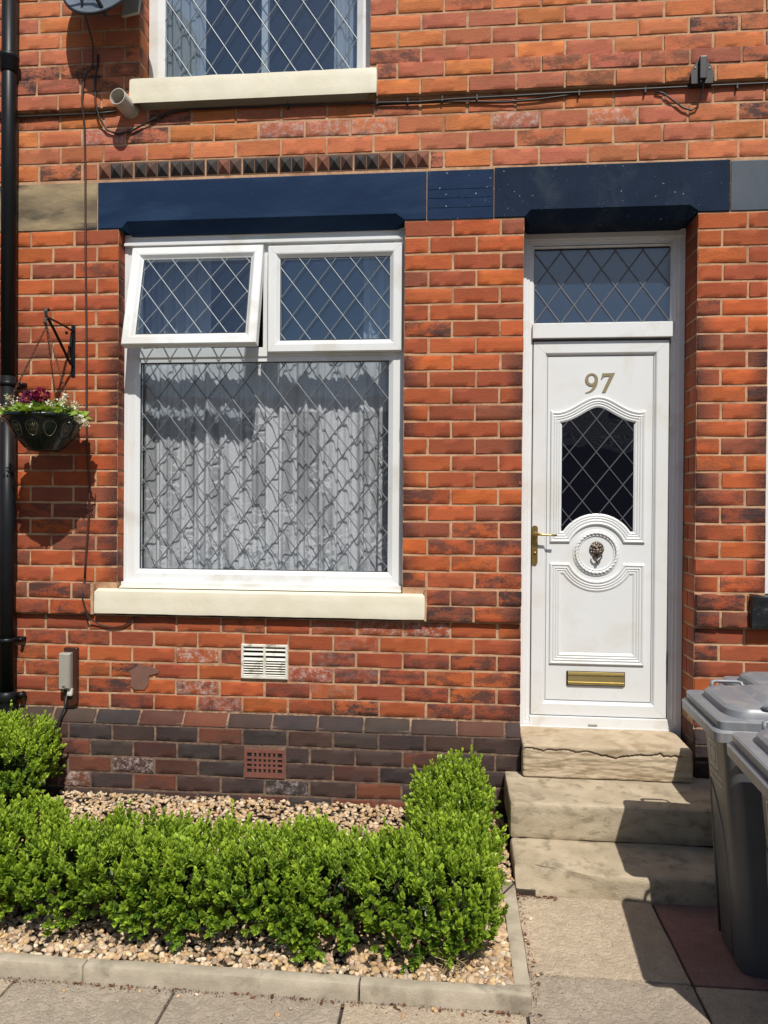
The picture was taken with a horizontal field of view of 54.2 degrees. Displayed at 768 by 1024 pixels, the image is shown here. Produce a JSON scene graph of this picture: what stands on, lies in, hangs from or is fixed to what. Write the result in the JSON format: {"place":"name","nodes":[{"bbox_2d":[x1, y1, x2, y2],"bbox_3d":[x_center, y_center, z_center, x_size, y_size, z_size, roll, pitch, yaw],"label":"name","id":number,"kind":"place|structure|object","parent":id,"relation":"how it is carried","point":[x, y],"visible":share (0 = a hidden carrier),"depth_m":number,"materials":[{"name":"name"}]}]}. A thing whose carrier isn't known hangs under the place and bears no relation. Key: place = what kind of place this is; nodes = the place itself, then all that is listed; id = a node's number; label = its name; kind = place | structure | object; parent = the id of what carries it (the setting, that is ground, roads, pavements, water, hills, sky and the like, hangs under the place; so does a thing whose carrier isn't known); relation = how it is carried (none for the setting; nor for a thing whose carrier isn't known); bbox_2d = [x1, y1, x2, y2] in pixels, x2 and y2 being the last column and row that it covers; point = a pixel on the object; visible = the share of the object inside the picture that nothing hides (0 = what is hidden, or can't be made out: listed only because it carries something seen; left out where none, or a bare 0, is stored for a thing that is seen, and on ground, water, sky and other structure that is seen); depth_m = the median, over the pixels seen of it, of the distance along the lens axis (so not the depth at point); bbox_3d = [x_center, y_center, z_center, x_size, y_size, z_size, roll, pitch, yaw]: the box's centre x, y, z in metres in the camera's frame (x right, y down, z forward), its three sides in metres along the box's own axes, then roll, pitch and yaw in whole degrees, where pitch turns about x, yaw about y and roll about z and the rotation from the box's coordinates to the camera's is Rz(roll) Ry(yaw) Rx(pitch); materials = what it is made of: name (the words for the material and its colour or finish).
{"place":"outdoors","nodes":[
{"label":"outdoors","id":0,"kind":"place"},
{"bbox_2d":[0,790,535,985],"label":"gravel","id":1,"kind":"structure","parent":0,"point":[490,963],"depth_m":2.71,"materials":[{"name":"beige gravel"}]},
{"bbox_2d":[0,699,66,807],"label":"box hedge","id":2,"kind":"object","parent":1,"relation":"on","point":[32,755],"visible":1,"depth_m":3.80,"materials":[{"name":"green plant"}]},
{"bbox_2d":[0,744,513,975],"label":"box hedge","id":3,"kind":"object","parent":1,"relation":"on","point":[451,813],"visible":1,"depth_m":2.69,"materials":[{"name":"green plant"}]},
{"bbox_2d":[434,950,468,974],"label":"dry grass","id":4,"kind":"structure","parent":1,"relation":"on","point":[446,969],"depth_m":2.53,"materials":[{"name":"plant"}]},
{"bbox_2d":[0,976,709,1023],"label":"pavement","id":5,"kind":"structure","parent":0,"point":[558,1000],"depth_m":2.43,"materials":[{"name":"beige concrete"}]},
{"bbox_2d":[62,898,539,1021],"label":"stray pebbles","id":6,"kind":"object","parent":5,"relation":"on","point":[278,1014],"visible":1,"depth_m":2.42,"materials":[{"name":"beige stone"}]},
{"bbox_2d":[719,672,767,685],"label":"wheelie bin","id":7,"kind":"object","parent":5,"relation":"on","point":[756,678],"visible":0.09,"depth_m":3.29,"materials":[{"name":"grey plastic"}]},
{"bbox_2d":[0,837,767,1023],"bbox_3d":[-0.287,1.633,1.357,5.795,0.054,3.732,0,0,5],"label":"pavement","id":8,"kind":"structure","parent":0,"point":[605,939],"depth_m":2.70,"materials":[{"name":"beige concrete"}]},
{"bbox_2d":[0,882,531,1016],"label":"kerb","id":9,"kind":"structure","parent":8,"relation":"on","point":[474,997],"depth_m":2.50,"materials":[{"name":"concrete"}]},
{"bbox_2d":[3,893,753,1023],"bbox_3d":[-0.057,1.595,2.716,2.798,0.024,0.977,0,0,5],"label":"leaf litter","id":10,"kind":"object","parent":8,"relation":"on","point":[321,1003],"visible":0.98,"depth_m":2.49,"materials":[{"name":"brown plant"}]},
{"bbox_2d":[504,726,716,905],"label":"stone steps","id":11,"kind":"structure","parent":8,"relation":"on","point":[565,789],"depth_m":3.43,"materials":[{"name":"stone"}]},
{"bbox_2d":[727,719,767,881],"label":"wheelie bin","id":12,"kind":"object","parent":8,"relation":"on","point":[747,753],"visible":1,"depth_m":2.27,"materials":[{"name":"grey plastic"}]},
{"bbox_2d":[653,903,767,991],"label":"path","id":13,"kind":"structure","parent":0,"point":[694,934],"depth_m":2.77,"materials":[{"name":"concrete"}]},
{"bbox_2d":[682,679,767,977],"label":"wheelie bin","id":14,"kind":"object","parent":13,"relation":"on","point":[720,715],"visible":1,"depth_m":2.63,"materials":[{"name":"grey plastic"}]},
{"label":"ground","id":15,"kind":"structure","parent":0,"visible":0},
{"bbox_2d":[0,0,767,817],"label":"terraced house","id":16,"kind":"structure","parent":15,"relation":"on","point":[572,350],"depth_m":4.02,"materials":[{"name":"brick"}]},
{"bbox_2d":[0,0,26,771],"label":"drainpipe","id":17,"kind":"object","parent":16,"relation":"attached to","point":[9,62],"visible":0.91,"depth_m":4.06,"materials":[{"name":"black paint"}]},
{"bbox_2d":[0,110,115,118],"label":"cable run","id":18,"kind":"object","parent":16,"relation":"attached to","point":[74,114],"visible":0.81,"depth_m":4.10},
{"bbox_2d":[43,308,74,376],"bbox_3d":[-1.721,-0.895,3.977,0.022,0.307,0.292,0,0,5],"label":"wall bracket","id":19,"kind":"object","parent":16,"relation":"attached to","point":[71,359],"depth_m":4.07,"materials":[{"name":"black metal"}]},
{"bbox_2d":[0,323,90,451],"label":"hanging basket","id":20,"kind":"object","parent":19,"relation":"hanging from","point":[35,424],"visible":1,"depth_m":3.77,"materials":[{"name":"black plastic"}]},
{"bbox_2d":[52,647,78,742],"bbox_3d":[-1.742,1.064,4.097,0.076,0.639,0.131,1,0,41],"label":"service box","id":21,"kind":"object","parent":16,"relation":"attached to","point":[69,670],"visible":0.94,"depth_m":4.09,"materials":[{"name":"grey plastic"}]},
{"bbox_2d":[80,0,93,577],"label":"aerial cable","id":22,"kind":"object","parent":16,"relation":"attached to","point":[85,257],"visible":1,"depth_m":4.10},
{"bbox_2d":[63,0,140,17],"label":"satellite dish","id":23,"kind":"object","parent":16,"relation":"attached to","point":[96,7],"visible":0.98,"depth_m":3.90,"materials":[{"name":"grey metal"}]},
{"bbox_2d":[81,578,133,627],"bbox_3d":[-1.507,0.499,4.089,0.286,0.273,0.034,0,0,5],"label":"cable","id":24,"kind":"object","parent":16,"relation":"attached to","point":[94,620],"visible":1,"depth_m":4.09,"materials":[{"name":"black rubber"}]},
{"bbox_2d":[110,88,138,118],"bbox_3d":[-1.393,-2.192,4.028,0.090,0.103,0.145,0,0,14],"label":"overflow pipe","id":25,"kind":"object","parent":16,"relation":"attached to","point":[123,103],"visible":1,"depth_m":4.01,"materials":[{"name":"plastic"}]},
{"bbox_2d":[144,261,210,348],"bbox_3d":[-1.207,-1.196,4.378,0.406,0.720,0.050,0,0,5],"label":"curtain","id":26,"kind":"object","parent":16,"relation":"hanging from","point":[184,292],"visible":0.49,"depth_m":4.38,"materials":[{"name":"white fabric"}]},
{"bbox_2d":[167,0,205,76],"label":"curtain","id":27,"kind":"object","parent":16,"relation":"hanging from","point":[185,47],"visible":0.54,"depth_m":4.32,"materials":[{"name":"white fabric"}]},
{"bbox_2d":[149,0,370,77],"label":"window","id":28,"kind":"structure","parent":16,"relation":"in","point":[158,17],"depth_m":4.19,"materials":[{"name":"white plastic"}]},
{"bbox_2d":[121,228,404,591],"bbox_3d":[-0.674,-0.557,4.058,1.563,1.953,0.243,0,0,5],"label":"window","id":29,"kind":"structure","parent":16,"relation":"in","point":[265,253],"depth_m":4.08,"materials":[{"name":"white plastic"}]},
{"bbox_2d":[143,362,388,570],"bbox_3d":[-0.647,-0.231,4.279,1.503,1.240,0.077,0,0,5],"label":"lace curtain","id":30,"kind":"object","parent":16,"relation":"hanging from","point":[335,381],"visible":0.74,"depth_m":4.28,"materials":[{"name":"white fabric"}]},
{"bbox_2d":[334,0,356,68],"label":"curtain","id":31,"kind":"object","parent":16,"relation":"hanging from","point":[344,39],"visible":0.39,"depth_m":4.24,"materials":[{"name":"white fabric"}]},
{"bbox_2d":[364,258,389,338],"bbox_3d":[0.009,-1.187,4.259,0.253,0.720,0.054,0,0,5],"label":"curtain","id":32,"kind":"object","parent":16,"relation":"hanging from","point":[379,313],"visible":0.26,"depth_m":4.27,"materials":[{"name":"white fabric"}]},
{"bbox_2d":[94,54,767,134],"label":"cable run","id":33,"kind":"object","parent":16,"relation":"attached to","point":[449,100],"visible":1,"depth_m":3.91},
{"bbox_2d":[530,340,668,718],"bbox_3d":[1.169,0.092,4.072,0.722,2.042,0.104,0,0,5],"label":"door","id":34,"kind":"structure","parent":16,"relation":"in","point":[599,494],"depth_m":4.08,"materials":[{"name":"white plastic"}]},
{"bbox_2d":[655,56,712,110],"bbox_3d":[1.513,-2.153,3.778,0.275,0.244,0.070,0,0,5],"label":"junction box","id":35,"kind":"object","parent":16,"relation":"attached to","point":[701,75],"visible":1,"depth_m":3.76,"materials":[{"name":"black plastic"}]},
{"bbox_2d":[765,349,767,593],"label":"window","id":36,"kind":"structure","parent":16,"relation":"in","point":[766,546],"depth_m":3.85,"materials":[{"name":"white plastic"}]}
]}

